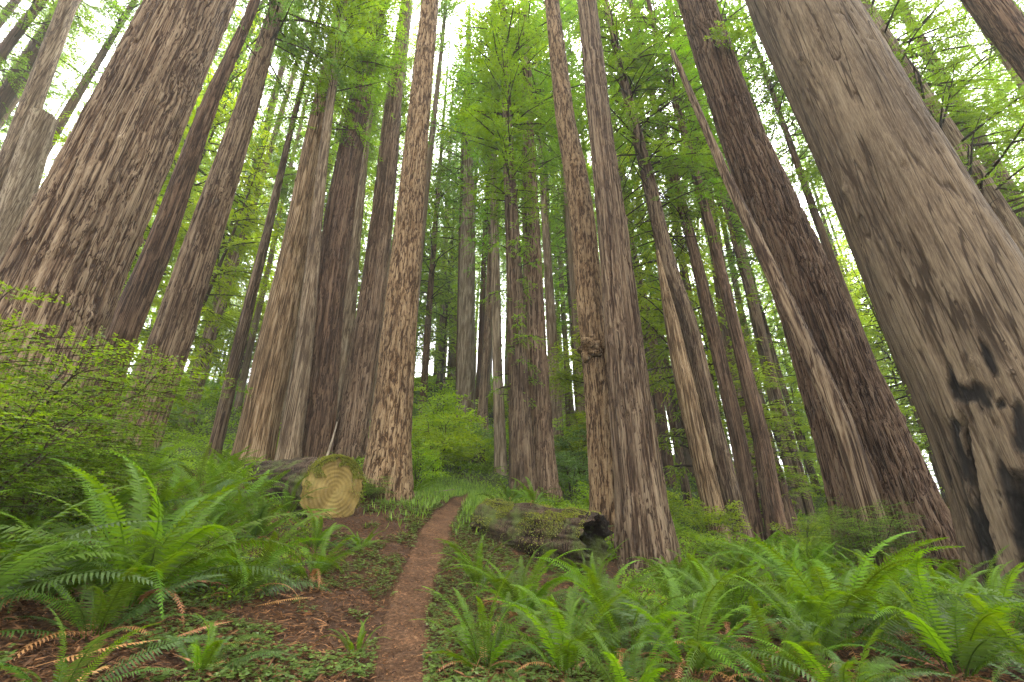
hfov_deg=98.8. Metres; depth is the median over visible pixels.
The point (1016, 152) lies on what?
understorey tree
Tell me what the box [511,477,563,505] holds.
sword fern
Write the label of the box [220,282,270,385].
understorey tree
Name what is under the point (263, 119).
redwood tree
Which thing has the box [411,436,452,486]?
shrub
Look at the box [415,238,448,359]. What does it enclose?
understorey tree
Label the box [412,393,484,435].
shrub
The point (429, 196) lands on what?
redwood tree
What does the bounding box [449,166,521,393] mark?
redwood tree
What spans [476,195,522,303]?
redwood tree
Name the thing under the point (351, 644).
sword fern
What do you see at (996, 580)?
sword fern
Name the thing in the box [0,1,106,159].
redwood tree
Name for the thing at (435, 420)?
shrub
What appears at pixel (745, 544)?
sword fern
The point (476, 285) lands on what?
redwood tree
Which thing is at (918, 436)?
understorey tree
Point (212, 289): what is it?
understorey tree
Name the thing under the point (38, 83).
fir tree
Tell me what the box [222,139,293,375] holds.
redwood tree
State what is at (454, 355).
redwood tree
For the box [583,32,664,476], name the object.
redwood tree
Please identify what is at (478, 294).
redwood tree
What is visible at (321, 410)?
redwood tree
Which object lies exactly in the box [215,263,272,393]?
understorey tree
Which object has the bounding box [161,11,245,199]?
redwood tree
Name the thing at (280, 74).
redwood tree
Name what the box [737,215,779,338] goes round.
redwood tree
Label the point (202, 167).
understorey tree
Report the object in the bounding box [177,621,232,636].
dead frond
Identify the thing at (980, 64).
redwood tree
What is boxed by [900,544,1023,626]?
sword fern
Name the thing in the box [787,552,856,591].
sword fern
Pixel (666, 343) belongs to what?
understorey tree
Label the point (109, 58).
redwood tree
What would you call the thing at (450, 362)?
fir tree
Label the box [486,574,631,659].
sword fern
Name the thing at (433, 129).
redwood tree
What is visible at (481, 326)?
redwood tree
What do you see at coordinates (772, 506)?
fir tree
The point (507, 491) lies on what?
sword fern
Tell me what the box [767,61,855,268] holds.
redwood tree
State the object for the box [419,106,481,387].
fir tree
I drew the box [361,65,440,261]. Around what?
redwood tree
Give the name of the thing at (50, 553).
sword fern
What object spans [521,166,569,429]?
fir tree
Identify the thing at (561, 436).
shrub
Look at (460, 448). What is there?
shrub
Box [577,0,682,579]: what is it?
redwood tree
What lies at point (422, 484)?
sword fern
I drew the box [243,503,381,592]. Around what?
sword fern
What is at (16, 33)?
redwood tree
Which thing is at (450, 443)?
shrub
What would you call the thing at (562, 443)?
shrub
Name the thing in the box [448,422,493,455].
shrub
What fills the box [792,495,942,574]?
shrub
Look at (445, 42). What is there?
redwood tree
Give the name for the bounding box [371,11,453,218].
redwood tree
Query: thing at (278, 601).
dead frond
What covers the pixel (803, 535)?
shrub
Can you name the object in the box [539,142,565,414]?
redwood tree
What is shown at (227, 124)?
redwood tree
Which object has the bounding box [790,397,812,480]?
understorey tree
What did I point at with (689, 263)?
redwood tree
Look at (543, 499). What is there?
sword fern
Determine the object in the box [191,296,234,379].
understorey tree
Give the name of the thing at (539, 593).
sword fern
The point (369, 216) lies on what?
redwood tree
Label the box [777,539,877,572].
sword fern
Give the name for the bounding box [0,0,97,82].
redwood tree
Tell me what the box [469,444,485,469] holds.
shrub
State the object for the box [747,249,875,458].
understorey tree
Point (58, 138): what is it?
understorey tree
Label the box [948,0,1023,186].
redwood tree
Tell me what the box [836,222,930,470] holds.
understorey tree
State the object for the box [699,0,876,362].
redwood tree
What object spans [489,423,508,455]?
shrub
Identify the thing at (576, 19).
redwood tree
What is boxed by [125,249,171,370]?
understorey tree
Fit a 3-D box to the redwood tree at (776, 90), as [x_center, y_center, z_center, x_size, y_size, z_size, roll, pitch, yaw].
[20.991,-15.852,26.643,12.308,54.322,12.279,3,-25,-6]
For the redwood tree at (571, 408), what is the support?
on the ground at (406, 549)
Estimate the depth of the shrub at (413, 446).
14.89 m
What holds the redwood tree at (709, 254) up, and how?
on the ground at (406, 549)
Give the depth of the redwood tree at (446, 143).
38.18 m
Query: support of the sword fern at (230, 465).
on the ground at (406, 549)
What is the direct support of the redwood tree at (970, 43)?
on the ground at (406, 549)
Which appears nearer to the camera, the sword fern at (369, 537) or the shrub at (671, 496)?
the sword fern at (369, 537)
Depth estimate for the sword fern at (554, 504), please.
11.87 m
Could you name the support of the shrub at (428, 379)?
on the ground at (406, 549)
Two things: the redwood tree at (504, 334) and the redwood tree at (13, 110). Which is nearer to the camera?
the redwood tree at (13, 110)
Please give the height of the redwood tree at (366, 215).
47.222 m
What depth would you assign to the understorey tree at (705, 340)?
30.11 m
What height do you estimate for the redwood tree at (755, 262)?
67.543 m
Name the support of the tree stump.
on the ground at (406, 549)
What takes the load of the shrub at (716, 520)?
on the ground at (406, 549)
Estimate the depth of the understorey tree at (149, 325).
45.33 m
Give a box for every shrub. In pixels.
[0,280,252,505]
[0,376,154,534]
[0,396,179,525]
[47,440,163,488]
[167,398,209,425]
[177,380,220,406]
[204,379,246,403]
[363,475,395,499]
[411,413,488,474]
[411,432,443,459]
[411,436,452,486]
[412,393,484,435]
[413,379,478,430]
[413,391,427,402]
[413,409,490,465]
[413,435,465,464]
[414,370,437,386]
[418,429,484,466]
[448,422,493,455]
[465,427,507,456]
[465,439,508,467]
[467,423,491,443]
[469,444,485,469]
[488,390,507,417]
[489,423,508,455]
[552,414,586,455]
[554,424,587,475]
[554,450,588,499]
[555,441,566,452]
[571,481,588,509]
[667,490,695,526]
[676,497,750,540]
[767,517,831,550]
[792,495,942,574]
[792,514,830,545]
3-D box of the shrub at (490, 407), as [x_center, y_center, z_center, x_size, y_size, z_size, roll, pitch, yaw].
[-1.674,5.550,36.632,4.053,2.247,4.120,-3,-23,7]
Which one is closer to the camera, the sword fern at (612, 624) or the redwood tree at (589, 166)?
the sword fern at (612, 624)
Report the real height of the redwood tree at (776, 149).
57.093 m
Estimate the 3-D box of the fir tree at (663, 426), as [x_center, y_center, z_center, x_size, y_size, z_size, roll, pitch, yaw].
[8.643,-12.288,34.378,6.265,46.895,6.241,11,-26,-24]
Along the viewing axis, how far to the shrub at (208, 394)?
26.80 m
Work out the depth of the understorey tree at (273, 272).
47.56 m
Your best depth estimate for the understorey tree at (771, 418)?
17.16 m
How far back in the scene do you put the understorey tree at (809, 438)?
50.79 m
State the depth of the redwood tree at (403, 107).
32.07 m
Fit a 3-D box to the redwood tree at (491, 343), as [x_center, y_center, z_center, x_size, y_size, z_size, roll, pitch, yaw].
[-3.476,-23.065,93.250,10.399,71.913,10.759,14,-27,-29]
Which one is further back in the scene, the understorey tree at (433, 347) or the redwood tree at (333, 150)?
the understorey tree at (433, 347)
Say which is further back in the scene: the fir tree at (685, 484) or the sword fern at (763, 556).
the fir tree at (685, 484)
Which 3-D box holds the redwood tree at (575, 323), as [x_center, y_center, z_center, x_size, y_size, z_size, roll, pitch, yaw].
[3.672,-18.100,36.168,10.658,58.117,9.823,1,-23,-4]
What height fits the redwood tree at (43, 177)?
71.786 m
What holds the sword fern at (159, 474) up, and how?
on the ground at (406, 549)
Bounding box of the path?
[369,489,474,681]
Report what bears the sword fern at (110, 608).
on the ground at (406, 549)
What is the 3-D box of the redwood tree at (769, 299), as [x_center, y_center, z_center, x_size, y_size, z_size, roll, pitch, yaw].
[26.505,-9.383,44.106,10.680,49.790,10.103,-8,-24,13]
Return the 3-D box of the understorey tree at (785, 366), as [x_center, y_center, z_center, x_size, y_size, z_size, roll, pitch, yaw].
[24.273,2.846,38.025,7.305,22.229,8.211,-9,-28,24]
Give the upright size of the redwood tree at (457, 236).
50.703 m
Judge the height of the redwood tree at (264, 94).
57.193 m
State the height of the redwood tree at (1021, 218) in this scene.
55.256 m
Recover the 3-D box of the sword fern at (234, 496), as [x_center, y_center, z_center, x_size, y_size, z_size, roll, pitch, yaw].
[-3.946,2.159,5.768,1.966,1.255,1.887,16,-28,-33]
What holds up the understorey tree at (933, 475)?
on the ground at (406, 549)
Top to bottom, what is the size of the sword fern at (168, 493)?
1.139 m
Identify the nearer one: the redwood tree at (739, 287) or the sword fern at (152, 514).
the sword fern at (152, 514)
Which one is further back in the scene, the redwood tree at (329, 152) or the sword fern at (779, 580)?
the redwood tree at (329, 152)
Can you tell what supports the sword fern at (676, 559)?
on the ground at (406, 549)
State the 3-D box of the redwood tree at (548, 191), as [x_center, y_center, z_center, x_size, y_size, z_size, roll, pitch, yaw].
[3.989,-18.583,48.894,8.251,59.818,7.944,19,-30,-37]
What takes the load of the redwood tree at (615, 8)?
on the ground at (406, 549)
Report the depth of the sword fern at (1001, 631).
2.61 m
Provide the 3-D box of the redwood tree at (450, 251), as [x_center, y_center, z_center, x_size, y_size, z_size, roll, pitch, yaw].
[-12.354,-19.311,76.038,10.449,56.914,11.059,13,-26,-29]
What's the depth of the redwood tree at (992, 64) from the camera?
34.80 m
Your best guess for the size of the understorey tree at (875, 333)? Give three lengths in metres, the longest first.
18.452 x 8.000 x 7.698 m
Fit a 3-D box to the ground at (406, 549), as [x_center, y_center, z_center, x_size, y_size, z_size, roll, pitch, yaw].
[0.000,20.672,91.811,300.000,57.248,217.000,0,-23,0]
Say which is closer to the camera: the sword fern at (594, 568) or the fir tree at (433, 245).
the sword fern at (594, 568)
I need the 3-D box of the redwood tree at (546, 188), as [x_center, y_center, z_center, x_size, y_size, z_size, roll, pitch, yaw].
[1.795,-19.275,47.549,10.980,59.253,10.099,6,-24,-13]
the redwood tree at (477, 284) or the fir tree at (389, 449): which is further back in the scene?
the redwood tree at (477, 284)
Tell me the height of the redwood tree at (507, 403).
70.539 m
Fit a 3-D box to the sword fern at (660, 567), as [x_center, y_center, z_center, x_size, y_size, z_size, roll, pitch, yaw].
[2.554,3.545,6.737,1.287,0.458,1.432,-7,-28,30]
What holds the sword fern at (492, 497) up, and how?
on the ground at (406, 549)
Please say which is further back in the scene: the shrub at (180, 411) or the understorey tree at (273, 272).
the understorey tree at (273, 272)
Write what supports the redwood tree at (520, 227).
on the ground at (406, 549)
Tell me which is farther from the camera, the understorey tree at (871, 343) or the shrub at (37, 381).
the understorey tree at (871, 343)
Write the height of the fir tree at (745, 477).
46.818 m
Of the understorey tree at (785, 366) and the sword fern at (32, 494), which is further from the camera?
the understorey tree at (785, 366)
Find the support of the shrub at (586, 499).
on the ground at (406, 549)
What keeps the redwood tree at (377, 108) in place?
on the ground at (406, 549)
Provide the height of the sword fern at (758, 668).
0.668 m
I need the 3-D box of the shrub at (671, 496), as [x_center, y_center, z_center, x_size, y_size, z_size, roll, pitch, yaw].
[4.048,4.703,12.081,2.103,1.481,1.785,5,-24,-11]
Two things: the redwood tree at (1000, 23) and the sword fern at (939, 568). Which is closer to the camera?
the sword fern at (939, 568)
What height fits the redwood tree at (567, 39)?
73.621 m
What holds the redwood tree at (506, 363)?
on the ground at (406, 549)
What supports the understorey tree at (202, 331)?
on the ground at (406, 549)
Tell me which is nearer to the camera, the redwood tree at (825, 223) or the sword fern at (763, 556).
the sword fern at (763, 556)
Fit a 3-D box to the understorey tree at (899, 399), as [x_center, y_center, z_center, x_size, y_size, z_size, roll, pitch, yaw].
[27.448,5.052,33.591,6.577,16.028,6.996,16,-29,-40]
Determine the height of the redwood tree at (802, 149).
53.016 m
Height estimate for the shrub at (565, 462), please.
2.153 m
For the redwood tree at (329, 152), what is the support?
on the ground at (406, 549)
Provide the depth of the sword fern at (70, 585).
2.98 m
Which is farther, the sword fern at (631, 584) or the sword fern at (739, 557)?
the sword fern at (739, 557)
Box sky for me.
[0,0,1023,490]
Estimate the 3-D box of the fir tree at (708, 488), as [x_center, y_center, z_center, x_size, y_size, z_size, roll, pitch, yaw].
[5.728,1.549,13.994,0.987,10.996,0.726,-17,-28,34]
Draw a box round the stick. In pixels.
[326,422,337,455]
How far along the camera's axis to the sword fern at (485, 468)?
15.29 m
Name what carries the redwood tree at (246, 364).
on the ground at (406, 549)
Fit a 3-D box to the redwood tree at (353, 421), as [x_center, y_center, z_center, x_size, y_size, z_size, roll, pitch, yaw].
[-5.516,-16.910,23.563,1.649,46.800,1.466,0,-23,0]
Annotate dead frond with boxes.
[35,640,155,666]
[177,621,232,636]
[255,597,312,606]
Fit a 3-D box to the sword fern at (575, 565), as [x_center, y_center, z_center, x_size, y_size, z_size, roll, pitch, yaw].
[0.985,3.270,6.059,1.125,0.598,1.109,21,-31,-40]
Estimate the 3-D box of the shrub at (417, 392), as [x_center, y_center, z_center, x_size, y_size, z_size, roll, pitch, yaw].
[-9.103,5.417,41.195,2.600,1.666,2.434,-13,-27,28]
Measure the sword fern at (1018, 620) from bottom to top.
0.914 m
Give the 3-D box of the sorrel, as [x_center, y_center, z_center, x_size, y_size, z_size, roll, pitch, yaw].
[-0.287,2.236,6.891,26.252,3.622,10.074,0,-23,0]
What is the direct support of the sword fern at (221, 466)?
on the ground at (406, 549)
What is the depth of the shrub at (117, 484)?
5.86 m
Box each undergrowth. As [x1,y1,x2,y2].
[0,452,312,609]
[79,375,833,566]
[620,526,1017,620]
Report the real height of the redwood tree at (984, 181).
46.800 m
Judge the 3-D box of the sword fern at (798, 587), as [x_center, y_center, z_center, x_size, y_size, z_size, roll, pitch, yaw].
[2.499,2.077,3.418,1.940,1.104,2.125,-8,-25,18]
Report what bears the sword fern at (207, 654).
on the ground at (406, 549)
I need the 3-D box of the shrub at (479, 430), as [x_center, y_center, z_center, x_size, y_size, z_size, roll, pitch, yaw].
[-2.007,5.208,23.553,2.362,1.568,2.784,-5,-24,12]
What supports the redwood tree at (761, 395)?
on the ground at (406, 549)
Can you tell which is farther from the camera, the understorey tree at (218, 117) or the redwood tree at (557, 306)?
the redwood tree at (557, 306)
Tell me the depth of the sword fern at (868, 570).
5.26 m
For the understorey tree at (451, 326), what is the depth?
43.14 m
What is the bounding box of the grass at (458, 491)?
[363,468,519,551]
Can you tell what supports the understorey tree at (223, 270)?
on the ground at (406, 549)
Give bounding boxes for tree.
[0,0,80,191]
[0,0,82,131]
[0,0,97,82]
[0,0,137,119]
[0,0,137,147]
[0,0,139,122]
[0,0,236,463]
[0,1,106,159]
[0,65,65,145]
[42,14,130,178]
[43,70,78,174]
[49,0,141,153]
[52,110,207,287]
[69,19,231,228]
[74,0,260,448]
[93,0,255,190]
[108,0,378,453]
[119,8,273,369]
[120,0,267,225]
[123,122,287,410]
[125,63,244,352]
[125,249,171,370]
[126,294,159,376]
[127,149,201,344]
[131,294,162,363]
[135,212,250,377]
[136,0,277,344]
[151,155,260,368]
[158,1,267,295]
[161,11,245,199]
[177,1,315,426]
[183,0,330,399]
[185,159,287,379]
[186,232,247,374]
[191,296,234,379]
[196,62,289,332]
[201,4,303,192]
[201,288,243,383]
[205,225,279,377]
[206,0,346,464]
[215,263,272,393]
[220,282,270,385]
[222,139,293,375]
[231,0,415,461]
[233,60,335,410]
[245,74,311,261]
[254,45,382,272]
[267,61,346,426]
[274,0,389,460]
[275,160,373,310]
[294,90,345,203]
[302,0,420,457]
[324,11,399,210]
[330,14,410,407]
[330,59,403,271]
[333,0,411,458]
[356,253,364,312]
[359,148,376,273]
[361,0,437,502]
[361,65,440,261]
[366,0,433,438]
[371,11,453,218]
[388,0,483,252]
[393,32,482,417]
[394,106,450,270]
[401,2,519,432]
[412,0,483,330]
[414,193,457,384]
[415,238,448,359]
[418,199,485,403]
[418,250,455,375]
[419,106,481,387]
[425,111,482,378]
[426,121,459,374]
[427,29,488,403]
[429,72,505,277]
[432,5,544,439]
[433,0,562,501]
[437,18,472,378]
[443,0,541,415]
[444,0,619,501]
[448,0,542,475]
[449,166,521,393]
[453,223,482,319]
[455,184,481,337]
[475,190,483,378]
[475,192,484,326]
[475,194,521,345]
[475,205,522,395]
[475,216,505,350]
[475,262,502,383]
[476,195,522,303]
[498,72,562,291]
[499,178,558,335]
[500,24,551,404]
[501,285,505,375]
[512,0,586,464]
[514,2,593,448]
[517,141,590,435]
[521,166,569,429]
[522,134,598,436]
[528,1,584,137]
[536,136,559,272]
[539,127,600,326]
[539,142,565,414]
[540,178,563,414]
[542,1,586,144]
[544,0,614,540]
[544,0,627,59]
[545,261,573,398]
[547,1,646,187]
[547,299,668,460]
[553,187,598,315]
[559,97,623,237]
[562,0,705,212]
[569,0,754,545]
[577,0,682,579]
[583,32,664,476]
[586,118,693,462]
[594,98,760,490]
[594,125,695,512]
[605,0,765,540]
[608,0,788,549]
[609,0,719,323]
[612,103,691,488]
[624,0,762,517]
[631,0,804,513]
[634,201,709,476]
[636,216,716,440]
[650,0,790,144]
[656,247,731,542]
[659,245,770,460]
[660,180,710,322]
[662,186,786,419]
[665,115,794,466]
[670,46,902,570]
[673,11,816,527]
[673,22,825,284]
[676,0,959,584]
[685,325,824,524]
[693,0,836,254]
[693,245,767,455]
[696,224,747,316]
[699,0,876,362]
[708,214,822,492]
[722,184,854,436]
[733,293,815,463]
[735,44,808,371]
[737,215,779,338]
[745,0,1023,612]
[747,0,942,193]
[747,0,1012,152]
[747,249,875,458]
[749,250,820,479]
[753,300,806,461]
[754,54,949,509]
[757,277,815,467]
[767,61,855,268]
[778,350,820,477]
[781,398,820,482]
[782,99,872,351]
[783,377,923,482]
[785,0,1023,256]
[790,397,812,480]
[791,115,885,380]
[818,238,925,454]
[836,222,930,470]
[836,249,932,470]
[846,258,926,452]
[853,277,932,471]
[872,341,937,483]
[874,0,1023,226]
[889,0,1023,193]
[895,0,1023,209]
[895,7,1023,195]
[899,370,943,492]
[912,428,937,484]
[927,1,1023,180]
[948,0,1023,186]
[958,1,1023,124]
[960,0,1023,81]
[998,116,1023,195]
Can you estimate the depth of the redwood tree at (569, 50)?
45.94 m
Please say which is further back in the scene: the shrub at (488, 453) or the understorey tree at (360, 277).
the understorey tree at (360, 277)
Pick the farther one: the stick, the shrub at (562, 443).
the shrub at (562, 443)
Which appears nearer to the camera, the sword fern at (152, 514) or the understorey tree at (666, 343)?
the sword fern at (152, 514)
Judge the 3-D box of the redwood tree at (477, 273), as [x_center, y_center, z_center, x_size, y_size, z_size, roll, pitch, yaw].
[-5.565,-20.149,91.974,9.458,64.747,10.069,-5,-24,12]
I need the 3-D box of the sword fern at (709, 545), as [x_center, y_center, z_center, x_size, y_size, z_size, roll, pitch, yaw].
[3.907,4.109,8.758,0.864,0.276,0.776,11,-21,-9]
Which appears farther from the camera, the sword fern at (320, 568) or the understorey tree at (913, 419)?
the understorey tree at (913, 419)
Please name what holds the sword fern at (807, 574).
on the ground at (406, 549)
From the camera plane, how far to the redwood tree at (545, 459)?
19.24 m
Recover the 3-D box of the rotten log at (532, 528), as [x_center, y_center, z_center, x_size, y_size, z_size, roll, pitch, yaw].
[0.403,3.359,7.698,2.647,1.016,1.032,-9,-26,37]
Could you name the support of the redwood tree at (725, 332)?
on the ground at (406, 549)
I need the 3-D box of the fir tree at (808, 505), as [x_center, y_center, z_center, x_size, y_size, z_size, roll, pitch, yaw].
[11.819,-12.513,26.203,4.754,46.800,5.328,-16,-28,33]
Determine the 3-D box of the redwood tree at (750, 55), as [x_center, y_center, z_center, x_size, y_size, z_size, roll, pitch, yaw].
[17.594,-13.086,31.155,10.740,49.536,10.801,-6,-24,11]
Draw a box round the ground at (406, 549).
[0,379,1023,681]
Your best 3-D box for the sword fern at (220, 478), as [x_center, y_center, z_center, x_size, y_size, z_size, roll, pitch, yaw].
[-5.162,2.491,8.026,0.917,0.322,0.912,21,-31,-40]
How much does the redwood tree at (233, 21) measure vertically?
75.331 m
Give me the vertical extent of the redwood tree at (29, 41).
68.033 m
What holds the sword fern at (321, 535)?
on the ground at (406, 549)
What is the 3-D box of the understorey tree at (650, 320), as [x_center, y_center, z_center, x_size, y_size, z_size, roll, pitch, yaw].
[7.238,-3.066,21.473,8.138,26.447,7.703,-8,-24,17]
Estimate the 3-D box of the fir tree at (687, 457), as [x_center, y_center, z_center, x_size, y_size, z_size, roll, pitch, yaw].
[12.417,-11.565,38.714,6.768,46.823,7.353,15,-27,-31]
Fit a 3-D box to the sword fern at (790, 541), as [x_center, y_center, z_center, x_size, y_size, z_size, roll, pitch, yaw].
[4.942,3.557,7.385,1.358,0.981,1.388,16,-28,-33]
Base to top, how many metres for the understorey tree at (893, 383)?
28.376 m
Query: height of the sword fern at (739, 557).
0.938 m
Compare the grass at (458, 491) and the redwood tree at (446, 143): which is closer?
the grass at (458, 491)
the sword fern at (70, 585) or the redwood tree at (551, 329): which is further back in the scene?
the redwood tree at (551, 329)
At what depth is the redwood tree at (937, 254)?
6.37 m
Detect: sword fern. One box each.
[0,449,333,631]
[0,482,169,609]
[0,497,96,563]
[0,500,80,539]
[0,511,169,613]
[0,523,111,599]
[0,525,223,663]
[0,606,211,681]
[2,460,225,534]
[9,461,80,501]
[43,454,254,533]
[99,424,207,475]
[106,463,186,490]
[110,495,216,545]
[111,451,295,531]
[144,442,256,497]
[149,505,264,553]
[152,613,296,680]
[169,545,255,583]
[173,508,344,604]
[191,455,261,476]
[193,446,264,465]
[200,519,285,568]
[201,467,254,484]
[206,478,337,550]
[207,449,250,465]
[229,473,272,491]
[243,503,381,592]
[263,475,326,517]
[273,505,368,551]
[318,617,389,657]
[344,526,387,551]
[412,472,441,490]
[412,562,549,681]
[433,533,542,589]
[436,542,589,632]
[453,586,663,681]
[468,462,502,473]
[475,488,521,500]
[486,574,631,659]
[490,474,527,501]
[500,488,539,498]
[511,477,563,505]
[516,547,688,634]
[521,497,557,503]
[526,540,668,624]
[533,605,702,681]
[543,499,570,508]
[544,553,619,591]
[551,558,706,672]
[582,576,744,670]
[595,563,845,681]
[627,555,718,587]
[629,553,704,606]
[640,547,784,632]
[646,552,747,595]
[648,556,706,573]
[652,547,765,606]
[676,596,889,681]
[678,585,784,622]
[687,537,729,554]
[687,570,815,621]
[692,529,777,572]
[698,532,858,603]
[707,531,1023,665]
[711,572,934,681]
[724,540,858,634]
[725,532,777,550]
[731,531,798,548]
[732,543,839,591]
[732,574,958,681]
[759,522,850,568]
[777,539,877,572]
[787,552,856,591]
[800,543,1023,681]
[804,541,946,601]
[816,542,973,637]
[861,557,1023,595]
[866,560,1023,638]
[897,562,1023,644]
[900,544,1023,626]
[903,575,1023,681]
[909,584,1023,632]
[916,557,959,579]
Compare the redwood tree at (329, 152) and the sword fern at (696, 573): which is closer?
the sword fern at (696, 573)
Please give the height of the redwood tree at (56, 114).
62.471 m
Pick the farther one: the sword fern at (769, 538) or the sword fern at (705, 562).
the sword fern at (769, 538)
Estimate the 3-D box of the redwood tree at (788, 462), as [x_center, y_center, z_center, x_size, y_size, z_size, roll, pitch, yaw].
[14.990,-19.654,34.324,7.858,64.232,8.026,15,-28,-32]
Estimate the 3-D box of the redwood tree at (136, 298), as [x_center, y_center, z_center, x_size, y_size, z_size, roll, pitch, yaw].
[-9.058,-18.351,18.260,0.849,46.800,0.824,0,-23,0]
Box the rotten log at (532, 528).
[470,498,613,574]
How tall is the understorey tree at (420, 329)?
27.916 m
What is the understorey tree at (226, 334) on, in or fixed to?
on the ground at (406, 549)
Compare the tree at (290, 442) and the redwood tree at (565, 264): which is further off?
the redwood tree at (565, 264)
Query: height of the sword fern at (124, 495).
1.348 m
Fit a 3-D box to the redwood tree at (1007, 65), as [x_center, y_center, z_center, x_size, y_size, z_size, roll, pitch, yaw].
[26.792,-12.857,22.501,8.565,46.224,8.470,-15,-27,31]
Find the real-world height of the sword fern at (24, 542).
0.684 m
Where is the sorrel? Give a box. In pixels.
[0,460,1015,681]
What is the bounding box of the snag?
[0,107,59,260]
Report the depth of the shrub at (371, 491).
9.13 m
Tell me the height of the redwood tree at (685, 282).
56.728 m
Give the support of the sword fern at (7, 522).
on the ground at (406, 549)
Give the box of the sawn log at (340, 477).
[239,454,364,519]
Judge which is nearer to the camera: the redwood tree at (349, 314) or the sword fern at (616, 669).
the sword fern at (616, 669)
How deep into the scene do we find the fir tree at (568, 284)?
42.11 m
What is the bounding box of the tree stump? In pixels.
[776,464,800,545]
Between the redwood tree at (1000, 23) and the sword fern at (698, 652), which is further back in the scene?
the redwood tree at (1000, 23)
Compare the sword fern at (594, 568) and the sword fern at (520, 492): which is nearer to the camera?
the sword fern at (594, 568)
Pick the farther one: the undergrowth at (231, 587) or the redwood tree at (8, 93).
the redwood tree at (8, 93)
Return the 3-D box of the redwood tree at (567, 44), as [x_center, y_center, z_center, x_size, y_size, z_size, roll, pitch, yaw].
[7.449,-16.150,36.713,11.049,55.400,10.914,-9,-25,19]
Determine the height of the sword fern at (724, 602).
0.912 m
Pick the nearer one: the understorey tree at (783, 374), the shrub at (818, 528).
the shrub at (818, 528)
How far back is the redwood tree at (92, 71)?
30.27 m
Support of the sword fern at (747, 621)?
on the ground at (406, 549)
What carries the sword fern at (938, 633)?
on the ground at (406, 549)
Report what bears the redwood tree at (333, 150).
on the ground at (406, 549)
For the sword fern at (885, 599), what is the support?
on the ground at (406, 549)
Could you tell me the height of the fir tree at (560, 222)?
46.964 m
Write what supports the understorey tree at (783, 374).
on the ground at (406, 549)
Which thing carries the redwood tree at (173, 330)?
on the ground at (406, 549)
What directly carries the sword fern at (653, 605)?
on the ground at (406, 549)
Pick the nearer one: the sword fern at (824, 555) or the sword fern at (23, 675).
the sword fern at (23, 675)
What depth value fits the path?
4.45 m
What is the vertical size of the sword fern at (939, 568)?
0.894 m
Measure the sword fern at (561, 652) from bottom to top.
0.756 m
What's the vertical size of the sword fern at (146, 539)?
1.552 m
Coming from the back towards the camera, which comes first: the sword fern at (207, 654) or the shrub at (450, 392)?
the shrub at (450, 392)
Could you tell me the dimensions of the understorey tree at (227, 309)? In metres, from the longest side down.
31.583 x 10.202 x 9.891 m
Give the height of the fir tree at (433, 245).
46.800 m
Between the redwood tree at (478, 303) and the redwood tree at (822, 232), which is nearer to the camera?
the redwood tree at (822, 232)
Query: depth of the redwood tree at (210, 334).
27.48 m
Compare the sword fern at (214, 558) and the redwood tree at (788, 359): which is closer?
the sword fern at (214, 558)
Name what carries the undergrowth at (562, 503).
on the ground at (406, 549)
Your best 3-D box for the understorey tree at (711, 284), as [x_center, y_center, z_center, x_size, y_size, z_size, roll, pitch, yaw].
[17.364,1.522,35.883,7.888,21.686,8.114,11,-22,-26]
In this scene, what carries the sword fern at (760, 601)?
on the ground at (406, 549)
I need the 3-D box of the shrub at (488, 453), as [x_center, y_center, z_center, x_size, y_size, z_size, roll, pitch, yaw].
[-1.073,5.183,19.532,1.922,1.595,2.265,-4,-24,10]
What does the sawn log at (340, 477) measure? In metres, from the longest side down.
3.696 x 1.231 x 1.213 m
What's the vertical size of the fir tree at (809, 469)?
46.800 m
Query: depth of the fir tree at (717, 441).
17.98 m
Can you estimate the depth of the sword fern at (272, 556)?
3.95 m
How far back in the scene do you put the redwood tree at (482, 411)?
30.90 m
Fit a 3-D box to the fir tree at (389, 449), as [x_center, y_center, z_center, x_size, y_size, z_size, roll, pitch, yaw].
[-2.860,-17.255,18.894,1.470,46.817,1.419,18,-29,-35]
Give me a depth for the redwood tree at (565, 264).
59.91 m
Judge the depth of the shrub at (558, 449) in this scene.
23.22 m
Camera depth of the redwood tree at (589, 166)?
42.98 m
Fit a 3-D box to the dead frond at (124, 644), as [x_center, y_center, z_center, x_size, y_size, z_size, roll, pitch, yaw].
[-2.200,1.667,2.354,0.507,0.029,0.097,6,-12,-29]
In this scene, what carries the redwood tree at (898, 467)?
on the ground at (406, 549)
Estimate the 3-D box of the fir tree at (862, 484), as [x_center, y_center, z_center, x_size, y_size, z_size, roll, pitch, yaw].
[5.361,-2.125,9.683,1.644,14.250,0.416,-16,-28,32]
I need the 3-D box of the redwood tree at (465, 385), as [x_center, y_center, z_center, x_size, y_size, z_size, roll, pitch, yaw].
[-3.754,-14.604,36.606,11.962,46.932,12.041,0,-23,0]
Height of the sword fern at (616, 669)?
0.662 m
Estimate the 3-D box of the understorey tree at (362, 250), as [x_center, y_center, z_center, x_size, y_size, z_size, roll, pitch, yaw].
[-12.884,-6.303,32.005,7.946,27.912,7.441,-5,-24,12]
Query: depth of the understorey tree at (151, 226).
37.31 m
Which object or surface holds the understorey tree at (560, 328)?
on the ground at (406, 549)
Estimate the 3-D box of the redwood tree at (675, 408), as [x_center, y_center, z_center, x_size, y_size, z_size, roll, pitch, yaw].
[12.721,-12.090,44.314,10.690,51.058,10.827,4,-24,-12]
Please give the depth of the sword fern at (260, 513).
5.69 m
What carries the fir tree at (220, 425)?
on the ground at (406, 549)
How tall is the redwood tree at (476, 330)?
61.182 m
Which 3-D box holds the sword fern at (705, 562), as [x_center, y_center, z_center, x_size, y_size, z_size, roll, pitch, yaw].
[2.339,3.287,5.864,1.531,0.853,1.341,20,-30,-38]
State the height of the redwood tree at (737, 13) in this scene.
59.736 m

